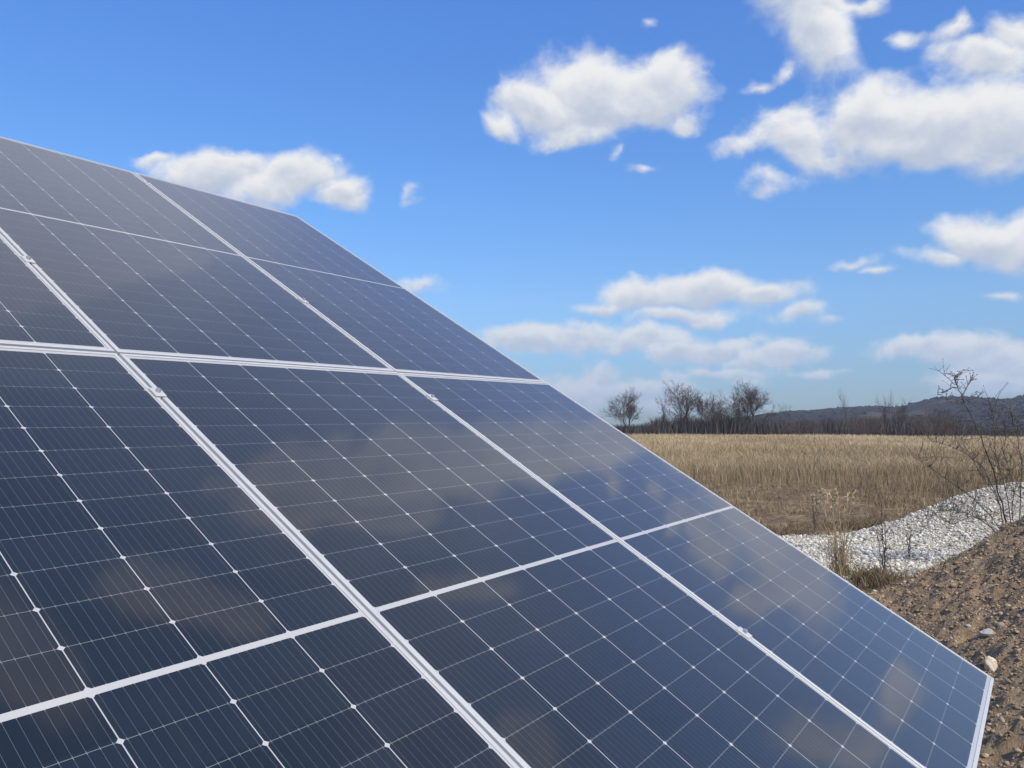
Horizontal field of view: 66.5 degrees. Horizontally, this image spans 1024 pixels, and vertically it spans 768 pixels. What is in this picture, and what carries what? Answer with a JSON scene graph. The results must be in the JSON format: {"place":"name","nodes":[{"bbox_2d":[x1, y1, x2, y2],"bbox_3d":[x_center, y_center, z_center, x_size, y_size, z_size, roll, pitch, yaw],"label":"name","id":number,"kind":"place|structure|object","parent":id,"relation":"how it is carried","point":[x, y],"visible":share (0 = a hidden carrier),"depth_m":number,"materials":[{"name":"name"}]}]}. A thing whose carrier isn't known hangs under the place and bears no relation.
{"place":"outdoors","nodes":[
{"label":"outdoors","id":0,"kind":"place"},
{"bbox_2d":[0,0,1023,426],"label":"sky","id":1,"kind":"structure","parent":0,"point":[806,202],"materials":[{"name":"blue"}]},
{"bbox_2d":[624,433,1023,475],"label":"field grass","id":2,"kind":"structure","parent":0,"point":[854,452],"depth_m":44.62,"materials":[{"name":"beige plant"}]},
{"bbox_2d":[629,434,1021,592],"bbox_3d":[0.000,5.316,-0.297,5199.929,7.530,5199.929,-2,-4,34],"label":"ground","id":3,"kind":"structure","parent":0,"point":[774,518],"depth_m":17.09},
{"bbox_2d":[599,387,642,433],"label":"bare tree","id":4,"kind":"object","parent":3,"relation":"on","point":[630,411],"visible":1,"depth_m":199.41,"materials":[{"name":"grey plant"}]},
{"bbox_2d":[655,397,672,422],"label":"bare tree","id":5,"kind":"object","parent":3,"relation":"on","point":[664,414],"visible":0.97,"depth_m":206.76,"materials":[{"name":"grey plant"}]},
{"bbox_2d":[657,379,706,425],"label":"bare tree","id":6,"kind":"object","parent":3,"relation":"on","point":[687,410],"visible":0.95,"depth_m":203.16,"materials":[{"name":"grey plant"}]},
{"bbox_2d":[688,392,723,433],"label":"bare tree","id":7,"kind":"object","parent":3,"relation":"on","point":[701,408],"visible":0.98,"depth_m":198.39,"materials":[{"name":"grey plant"}]},
{"bbox_2d":[705,403,728,424],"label":"bare tree","id":8,"kind":"object","parent":3,"relation":"on","point":[720,412],"visible":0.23,"depth_m":207.81,"materials":[{"name":"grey plant"}]},
{"bbox_2d":[711,379,779,433],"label":"bare tree","id":9,"kind":"object","parent":3,"relation":"on","point":[747,403],"visible":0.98,"depth_m":200.08,"materials":[{"name":"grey plant"}]},
{"bbox_2d":[774,404,791,434],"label":"bare tree","id":10,"kind":"object","parent":3,"relation":"on","point":[783,418],"visible":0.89,"depth_m":194.05,"materials":[{"name":"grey plant"}]},
{"bbox_2d":[783,416,817,434],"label":"bare bush","id":11,"kind":"object","parent":3,"relation":"on","point":[795,430],"visible":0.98,"depth_m":189.67,"materials":[{"name":"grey plant"}]},
{"bbox_2d":[609,410,1023,436],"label":"hedge","id":12,"kind":"object","parent":3,"relation":"on","point":[734,427],"visible":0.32,"depth_m":199.99,"materials":[{"name":"brown plant"}]},
{"bbox_2d":[655,450,1023,508],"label":"dead weeds","id":13,"kind":"object","parent":3,"relation":"on","point":[847,478],"visible":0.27,"depth_m":22.45,"materials":[{"name":"beige plant"}]},
{"bbox_2d":[838,391,847,421],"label":"bare tree","id":14,"kind":"object","parent":3,"relation":"on","point":[844,408],"visible":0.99,"depth_m":211.13,"materials":[{"name":"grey plant"}]},
{"bbox_2d":[769,505,932,532],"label":"flattened weeds","id":15,"kind":"object","parent":3,"relation":"on","point":[864,522],"visible":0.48,"depth_m":12.49,"materials":[{"name":"brown plant"}]},
{"bbox_2d":[846,412,884,435],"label":"bare bush","id":16,"kind":"object","parent":3,"relation":"on","point":[866,428],"visible":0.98,"depth_m":189.40,"materials":[{"name":"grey plant"}]},
{"bbox_2d":[875,388,903,426],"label":"bare tree","id":17,"kind":"object","parent":3,"relation":"on","point":[886,411],"visible":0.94,"depth_m":209.47,"materials":[{"name":"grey plant"}]},
{"bbox_2d":[890,397,912,421],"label":"bare tree","id":18,"kind":"object","parent":3,"relation":"on","point":[900,410],"visible":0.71,"depth_m":215.25,"materials":[{"name":"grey plant"}]},
{"bbox_2d":[910,407,962,436],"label":"bare bush","id":19,"kind":"object","parent":3,"relation":"on","point":[931,425],"visible":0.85,"depth_m":169.51,"materials":[{"name":"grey plant"}]},
{"bbox_2d":[864,515,1023,767],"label":"dirt bank","id":20,"kind":"structure","parent":3,"relation":"on","point":[1002,750],"depth_m":5.66,"materials":[{"name":"brown soil"}]},
{"bbox_2d":[866,516,1023,767],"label":"dirt clods","id":21,"kind":"object","parent":20,"relation":"on","point":[1005,690],"visible":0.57,"depth_m":5.97,"materials":[{"name":"brown soil"}]},
{"bbox_2d":[869,524,1023,765],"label":"pebbles","id":22,"kind":"object","parent":20,"relation":"on","point":[996,625],"visible":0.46,"depth_m":5.44,"materials":[{"name":"grey stone"}]},
{"bbox_2d":[871,522,1023,733],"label":"straw scraps","id":23,"kind":"object","parent":20,"relation":"on","point":[964,595],"visible":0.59,"depth_m":6.18,"materials":[{"name":"beige plant"}]},
{"bbox_2d":[978,628,993,636],"bbox_3d":[3.107,1.635,5.114,0.093,0.056,0.077,-17,-39,24],"label":"field stone","id":24,"kind":"object","parent":20,"relation":"on","point":[988,632],"visible":1,"depth_m":5.09,"materials":[{"name":"grey stone"}]},
{"bbox_2d":[984,656,997,671],"bbox_3d":[2.850,1.672,4.639,0.064,0.107,0.092,-3,-4,42],"label":"field stone","id":25,"kind":"object","parent":20,"relation":"on","point":[991,665],"visible":0.94,"depth_m":4.62,"materials":[{"name":"beige stone"}]},
{"bbox_3d":[-1.392,0.980,2.959,4.195,2.416,3.462,34,17,30],"label":"mounting table","id":26,"kind":"object","parent":3,"relation":"on","visible":0},
{"bbox_2d":[20,255,35,264],"bbox_3d":[-1.560,-0.391,2.512,0.050,0.043,0.031,34,17,30],"label":"module clamp","id":27,"kind":"object","parent":26,"relation":"attached to","point":[30,260],"visible":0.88,"depth_m":2.50,"materials":[{"name":"metal"}]},
{"bbox_2d":[0,234,114,352],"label":"solar panel","id":28,"kind":"object","parent":26,"relation":"attached to","point":[37,310],"visible":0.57,"depth_m":2.21,"materials":[{"name":"blue"}]},
{"bbox_2d":[148,387,166,400],"bbox_3d":[-0.945,0.032,2.074,0.050,0.043,0.031,35,17,30],"label":"module clamp","id":29,"kind":"object","parent":26,"relation":"attached to","point":[159,393],"visible":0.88,"depth_m":2.06,"materials":[{"name":"metal"}]},
{"bbox_2d":[0,136,394,371],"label":"solar panel","id":30,"kind":"object","parent":26,"relation":"attached to","point":[128,262],"visible":0.89,"depth_m":3.01,"materials":[{"name":"blue"}]},
{"bbox_2d":[0,345,519,767],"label":"solar panel","id":31,"kind":"object","parent":26,"relation":"attached to","point":[174,593],"visible":1,"depth_m":1.39,"materials":[{"name":"blue"}]},
{"bbox_2d":[298,298,308,303],"bbox_3d":[-0.930,-0.361,3.466,0.050,0.043,0.031,34,17,30],"label":"module clamp","id":32,"kind":"object","parent":26,"relation":"attached to","point":[303,300],"visible":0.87,"depth_m":3.46,"materials":[{"name":"metal"}]},
{"bbox_2d":[133,172,544,381],"bbox_3d":[-0.962,-0.574,4.190,2.279,0.039,1.134,34,17,30],"label":"solar panel","id":33,"kind":"object","parent":26,"relation":"attached to","point":[392,324],"visible":0.87,"depth_m":4.04,"materials":[{"name":"blue"}]},
{"bbox_2d":[426,394,437,401],"bbox_3d":[-0.315,0.061,3.029,0.050,0.043,0.031,34,17,30],"label":"module clamp","id":34,"kind":"object","parent":26,"relation":"attached to","point":[432,397],"visible":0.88,"depth_m":3.02,"materials":[{"name":"metal"}]},
{"bbox_2d":[119,353,920,767],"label":"solar panel","id":35,"kind":"object","parent":26,"relation":"attached to","point":[523,617],"visible":0.91,"depth_m":2.00,"materials":[{"name":"blue"}]},
{"bbox_2d":[399,373,993,767],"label":"solar panel","id":36,"kind":"object","parent":26,"relation":"attached to","point":[916,695],"visible":0.96,"depth_m":2.83,"materials":[{"name":"glass"}]},
{"bbox_2d":[736,627,751,638],"bbox_3d":[0.684,0.747,2.318,0.050,0.043,0.031,34,17,30],"label":"module clamp","id":37,"kind":"object","parent":26,"relation":"attached to","point":[744,632],"visible":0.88,"depth_m":2.31,"materials":[{"name":"metal"}]},
{"bbox_2d":[705,482,986,536],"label":"short grass","id":38,"kind":"structure","parent":0,"point":[886,500],"depth_m":16.61,"materials":[{"name":"brown plant"}]},
{"bbox_2d":[727,397,1023,429],"bbox_3d":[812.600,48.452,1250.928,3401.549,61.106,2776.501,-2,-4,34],"label":"hills","id":39,"kind":"structure","parent":0,"point":[924,406],"depth_m":828.87,"materials":[{"name":"grey"}]},
{"bbox_2d":[744,394,1023,431],"bbox_3d":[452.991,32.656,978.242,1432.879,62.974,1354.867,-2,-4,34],"label":"hill woods","id":40,"kind":"object","parent":39,"relation":"on","point":[1001,406],"visible":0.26,"depth_m":829.45,"materials":[{"name":"brown plant"}]},
{"bbox_2d":[777,481,1023,586],"bbox_3d":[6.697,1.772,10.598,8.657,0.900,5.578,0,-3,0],"label":"gravel","id":41,"kind":"structure","parent":0,"point":[868,551],"depth_m":10.24,"materials":[{"name":"white gravel"}]},
{"bbox_2d":[806,487,823,532],"bbox_3d":[4.602,1.927,11.908,0.284,0.725,0.189,1,-3,-18],"label":"dry weed","id":42,"kind":"object","parent":41,"relation":"on","point":[813,517],"visible":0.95,"depth_m":11.93,"materials":[{"name":"brown plant"}]},
{"bbox_2d":[810,487,861,576],"bbox_3d":[3.480,1.590,8.410,0.509,0.958,0.615,-2,-4,34],"label":"grass tuft","id":43,"kind":"object","parent":41,"relation":"on","point":[841,557],"visible":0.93,"depth_m":8.36,"materials":[{"name":"plant"}]},
{"bbox_2d":[830,557,921,590],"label":"undergrowth","id":44,"kind":"object","parent":41,"relation":"on","point":[870,577],"visible":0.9,"depth_m":7.91,"materials":[{"name":"brown plant"}]},
{"bbox_2d":[868,494,898,571],"bbox_3d":[3.913,1.602,8.191,0.303,0.900,0.277,-2,-4,34],"label":"dry weed","id":45,"kind":"object","parent":41,"relation":"on","point":[884,549],"visible":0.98,"depth_m":8.20,"materials":[{"name":"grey plant"}]},
{"bbox_2d":[905,528,917,556],"bbox_3d":[4.691,1.863,9.181,0.149,0.427,0.153,-2,-4,34],"label":"dry weed","id":46,"kind":"object","parent":41,"relation":"on","point":[908,551],"visible":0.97,"depth_m":9.19,"materials":[{"name":"brown plant"}]},
{"bbox_2d":[902,365,1023,544],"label":"bare shrub","id":47,"kind":"object","parent":41,"relation":"on","point":[955,379],"visible":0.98,"depth_m":8.58,"materials":[{"name":"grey plant"}]}
]}

